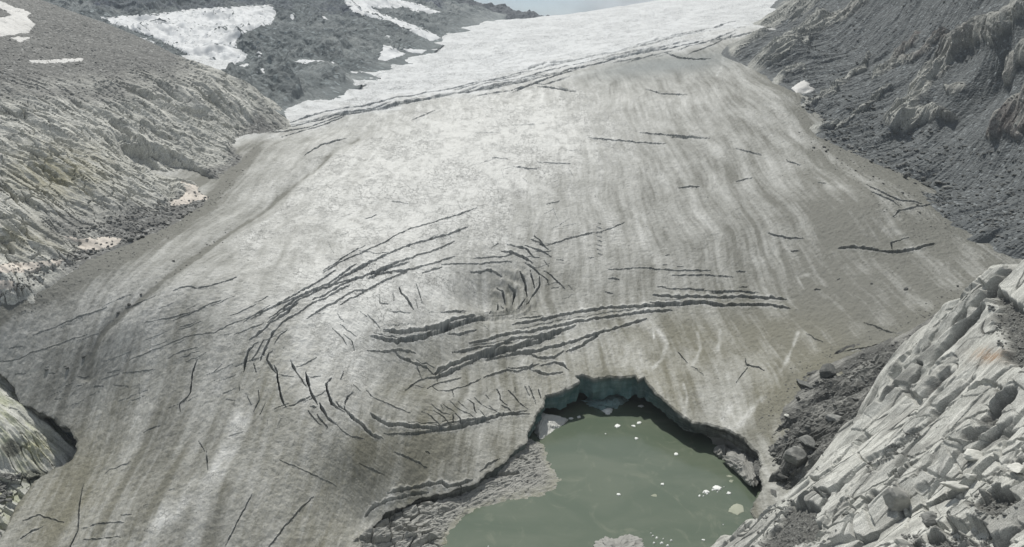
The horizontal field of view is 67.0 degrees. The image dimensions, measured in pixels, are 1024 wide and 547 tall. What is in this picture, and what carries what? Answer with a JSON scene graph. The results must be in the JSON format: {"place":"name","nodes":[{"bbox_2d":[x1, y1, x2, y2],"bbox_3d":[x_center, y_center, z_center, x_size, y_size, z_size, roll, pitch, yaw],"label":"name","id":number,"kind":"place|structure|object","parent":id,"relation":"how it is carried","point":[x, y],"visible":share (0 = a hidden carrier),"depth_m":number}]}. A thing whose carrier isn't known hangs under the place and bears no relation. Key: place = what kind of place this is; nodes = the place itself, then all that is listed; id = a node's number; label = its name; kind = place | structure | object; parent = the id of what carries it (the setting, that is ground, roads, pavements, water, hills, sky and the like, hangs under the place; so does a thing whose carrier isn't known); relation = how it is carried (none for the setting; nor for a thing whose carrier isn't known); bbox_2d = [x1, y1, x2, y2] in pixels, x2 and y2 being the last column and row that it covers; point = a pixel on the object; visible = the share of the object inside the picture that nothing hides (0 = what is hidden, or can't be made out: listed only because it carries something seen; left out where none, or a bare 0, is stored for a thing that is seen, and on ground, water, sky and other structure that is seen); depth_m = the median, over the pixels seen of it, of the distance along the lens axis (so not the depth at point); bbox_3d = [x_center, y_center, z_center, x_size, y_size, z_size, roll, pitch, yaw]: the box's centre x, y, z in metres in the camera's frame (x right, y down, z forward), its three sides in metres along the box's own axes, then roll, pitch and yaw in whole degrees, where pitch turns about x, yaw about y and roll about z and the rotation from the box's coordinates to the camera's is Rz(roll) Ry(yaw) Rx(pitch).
{"place":"outdoors","nodes":[
{"label":"outdoors","id":0,"kind":"place"},
{"bbox_2d":[0,378,76,537],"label":"rock knoll","id":1,"kind":"structure","parent":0,"point":[33,447],"depth_m":212.38},
{"bbox_2d":[64,432,76,448],"bbox_3d":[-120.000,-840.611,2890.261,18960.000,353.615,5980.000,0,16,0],"label":"ground","id":2,"kind":"structure","parent":0,"point":[73,440],"depth_m":260.81},
{"bbox_2d":[0,0,291,307],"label":"rock dome","id":3,"kind":"object","parent":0,"point":[75,152],"visible":0.91,"depth_m":346.07},
{"bbox_2d":[0,280,17,292],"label":"snow patch","id":4,"kind":"object","parent":3,"relation":"on","point":[9,285],"visible":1,"depth_m":236.26},
{"bbox_2d":[0,1,34,36],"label":"snow patch","id":5,"kind":"object","parent":3,"relation":"on","point":[17,21],"visible":0.98,"depth_m":466.69},
{"bbox_2d":[11,36,29,41],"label":"snow patch","id":6,"kind":"object","parent":3,"relation":"on","point":[18,39],"visible":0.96,"depth_m":426.37},
{"bbox_2d":[0,255,61,273],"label":"snow patch","id":7,"kind":"object","parent":3,"relation":"on","point":[26,266],"visible":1,"depth_m":244.93},
{"bbox_2d":[29,58,82,63],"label":"snow patch","id":8,"kind":"object","parent":3,"relation":"on","point":[58,60],"visible":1,"depth_m":399.55},
{"bbox_2d":[64,236,120,250],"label":"snow patch","id":9,"kind":"object","parent":3,"relation":"on","point":[86,245],"visible":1,"depth_m":264.61},
{"bbox_2d":[169,181,206,205],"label":"snow patch","id":10,"kind":"object","parent":3,"relation":"on","point":[189,194],"visible":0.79,"depth_m":315.23},
{"bbox_2d":[43,0,506,116],"bbox_3d":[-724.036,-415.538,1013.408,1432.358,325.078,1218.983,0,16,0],"label":"valley side","id":11,"kind":"structure","parent":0,"point":[344,38],"depth_m":804.82},
{"bbox_2d":[100,4,275,63],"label":"snow patch","id":12,"kind":"object","parent":11,"relation":"on","point":[164,32],"visible":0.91,"depth_m":888.78},
{"bbox_2d":[295,59,333,63],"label":"snow patch","id":13,"kind":"object","parent":11,"relation":"on","point":[302,61],"visible":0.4,"depth_m":646.32},
{"bbox_2d":[344,0,439,40],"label":"snow patch","id":14,"kind":"object","parent":11,"relation":"on","point":[379,4],"visible":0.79,"depth_m":1098.44},
{"bbox_2d":[378,45,405,60],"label":"snow patch","id":15,"kind":"object","parent":11,"relation":"on","point":[387,53],"visible":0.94,"depth_m":765.19},
{"bbox_2d":[404,48,426,53],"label":"snow patch","id":16,"kind":"object","parent":11,"relation":"on","point":[421,51],"visible":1,"depth_m":798.50},
{"bbox_2d":[353,438,561,546],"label":"shore","id":17,"kind":"structure","parent":0,"point":[420,522],"depth_m":210.72},
{"bbox_2d":[450,0,549,19],"bbox_3d":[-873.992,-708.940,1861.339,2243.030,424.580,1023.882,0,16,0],"label":"mountain","id":18,"kind":"structure","parent":0,"point":[508,11],"depth_m":2293.27},
{"bbox_2d":[0,0,1021,546],"bbox_3d":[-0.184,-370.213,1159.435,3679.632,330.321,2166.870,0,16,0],"label":"glacier","id":19,"kind":"object","parent":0,"point":[404,286],"visible":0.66,"depth_m":286.42},
{"bbox_2d":[0,39,913,486],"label":"rubble","id":20,"kind":"object","parent":19,"relation":"on","point":[208,197],"visible":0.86,"depth_m":246.12},
{"bbox_2d":[14,118,984,533],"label":"grit","id":21,"kind":"object","parent":19,"relation":"on","point":[610,264],"visible":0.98,"depth_m":265.99},
{"bbox_2d":[753,261,1020,489],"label":"moraine","id":22,"kind":"structure","parent":19,"relation":"on","point":[814,410],"depth_m":229.67},
{"bbox_2d":[770,489,776,497],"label":"boulder","id":23,"kind":"object","parent":22,"relation":"on","point":[773,492],"visible":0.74,"depth_m":209.31},
{"bbox_2d":[775,473,788,479],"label":"boulder","id":24,"kind":"object","parent":22,"relation":"on","point":[779,476],"visible":1,"depth_m":211.65},
{"bbox_2d":[783,446,806,463],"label":"boulder","id":25,"kind":"object","parent":22,"relation":"on","point":[795,455],"visible":1,"depth_m":211.11},
{"bbox_2d":[796,379,813,387],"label":"boulder","id":26,"kind":"object","parent":22,"relation":"on","point":[804,384],"visible":1,"depth_m":246.75},
{"bbox_2d":[798,435,815,446],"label":"boulder","id":27,"kind":"object","parent":22,"relation":"on","point":[807,440],"visible":1,"depth_m":213.96},
{"bbox_2d":[819,363,835,377],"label":"boulder","id":28,"kind":"object","parent":22,"relation":"on","point":[827,370],"visible":1,"depth_m":247.76},
{"bbox_2d":[825,414,840,420],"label":"boulder","id":29,"kind":"object","parent":22,"relation":"on","point":[831,417],"visible":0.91,"depth_m":220.34},
{"bbox_2d":[474,0,653,15],"label":"sky","id":30,"kind":"structure","parent":0,"point":[541,7]},
{"bbox_2d":[442,393,760,546],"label":"lake","id":31,"kind":"structure","parent":0,"point":[597,470],"depth_m":219.10},
{"bbox_2d":[534,413,567,439],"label":"snow block","id":32,"kind":"structure","parent":31,"relation":"on","point":[547,424],"depth_m":256.07},
{"bbox_2d":[581,394,628,409],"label":"ice block","id":33,"kind":"structure","parent":31,"relation":"on","point":[615,401],"depth_m":272.78},
{"bbox_2d":[601,408,612,412],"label":"ice block","id":34,"kind":"object","parent":31,"relation":"on","point":[606,410],"depth_m":268.22},
{"bbox_2d":[593,534,643,546],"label":"mud islet","id":35,"kind":"object","parent":31,"relation":"in","point":[629,540],"visible":1,"depth_m":195.37},
{"bbox_2d":[712,485,721,490],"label":"ice floe","id":36,"kind":"object","parent":31,"relation":"on","point":[716,487],"visible":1,"depth_m":220.84},
{"bbox_2d":[713,444,727,457],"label":"ice block","id":37,"kind":"structure","parent":31,"relation":"in","point":[719,451],"depth_m":238.51},
{"bbox_2d":[707,436,754,460],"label":"ice block","id":38,"kind":"structure","parent":31,"relation":"on","point":[720,441],"depth_m":243.93},
{"bbox_2d":[728,504,743,514],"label":"sunken ice","id":39,"kind":"structure","parent":31,"relation":"in","point":[737,509],"depth_m":210.78},
{"bbox_2d":[722,448,759,486],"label":"ice block","id":40,"kind":"structure","parent":31,"relation":"on","point":[740,463],"depth_m":227.46},
{"bbox_2d":[711,259,1023,546],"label":"crag","id":41,"kind":"structure","parent":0,"point":[928,380],"depth_m":141.28},
{"bbox_2d":[0,292,1023,546],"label":"gravel","id":42,"kind":"structure","parent":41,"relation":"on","point":[4,492],"depth_m":149.15},
{"bbox_2d":[882,486,910,511],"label":"boulder","id":43,"kind":"object","parent":41,"relation":"on","point":[896,498],"visible":1,"depth_m":122.58},
{"bbox_2d":[894,537,912,546],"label":"boulder","id":44,"kind":"object","parent":41,"relation":"on","point":[902,542],"visible":0.93,"depth_m":111.94},
{"bbox_2d":[922,534,930,543],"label":"boulder","id":45,"kind":"object","parent":41,"relation":"on","point":[925,538],"visible":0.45,"depth_m":109.68},
{"bbox_2d":[920,511,936,525],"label":"boulder","id":46,"kind":"object","parent":41,"relation":"on","point":[928,518],"visible":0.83,"depth_m":114.85},
{"bbox_2d":[940,481,969,490],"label":"boulder","id":47,"kind":"object","parent":41,"relation":"on","point":[955,485],"visible":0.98,"depth_m":114.60},
{"bbox_2d":[964,473,976,479],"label":"boulder","id":48,"kind":"object","parent":41,"relation":"on","point":[970,476],"visible":1,"depth_m":113.83},
{"bbox_2d":[963,449,982,461],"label":"boulder","id":49,"kind":"object","parent":41,"relation":"on","point":[972,455],"visible":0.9,"depth_m":119.01},
{"bbox_2d":[1006,462,1023,472],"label":"boulder","id":50,"kind":"object","parent":41,"relation":"on","point":[1016,467],"visible":1,"depth_m":101.98},
{"bbox_2d":[721,0,1023,264],"bbox_3d":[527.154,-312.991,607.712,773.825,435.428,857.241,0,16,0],"label":"scree slope","id":51,"kind":"structure","parent":0,"point":[764,49],"depth_m":435.03},
{"bbox_2d":[791,80,814,93],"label":"snow patch","id":52,"kind":"object","parent":51,"relation":"on","point":[803,86],"visible":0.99,"depth_m":488.24},
{"bbox_2d":[773,0,1023,253],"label":"scree","id":53,"kind":"structure","parent":51,"relation":"on","point":[958,197],"depth_m":390.95},
{"bbox_2d":[921,181,929,186],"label":"boulder","id":54,"kind":"object","parent":51,"relation":"on","point":[925,183],"visible":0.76,"depth_m":372.90}
]}

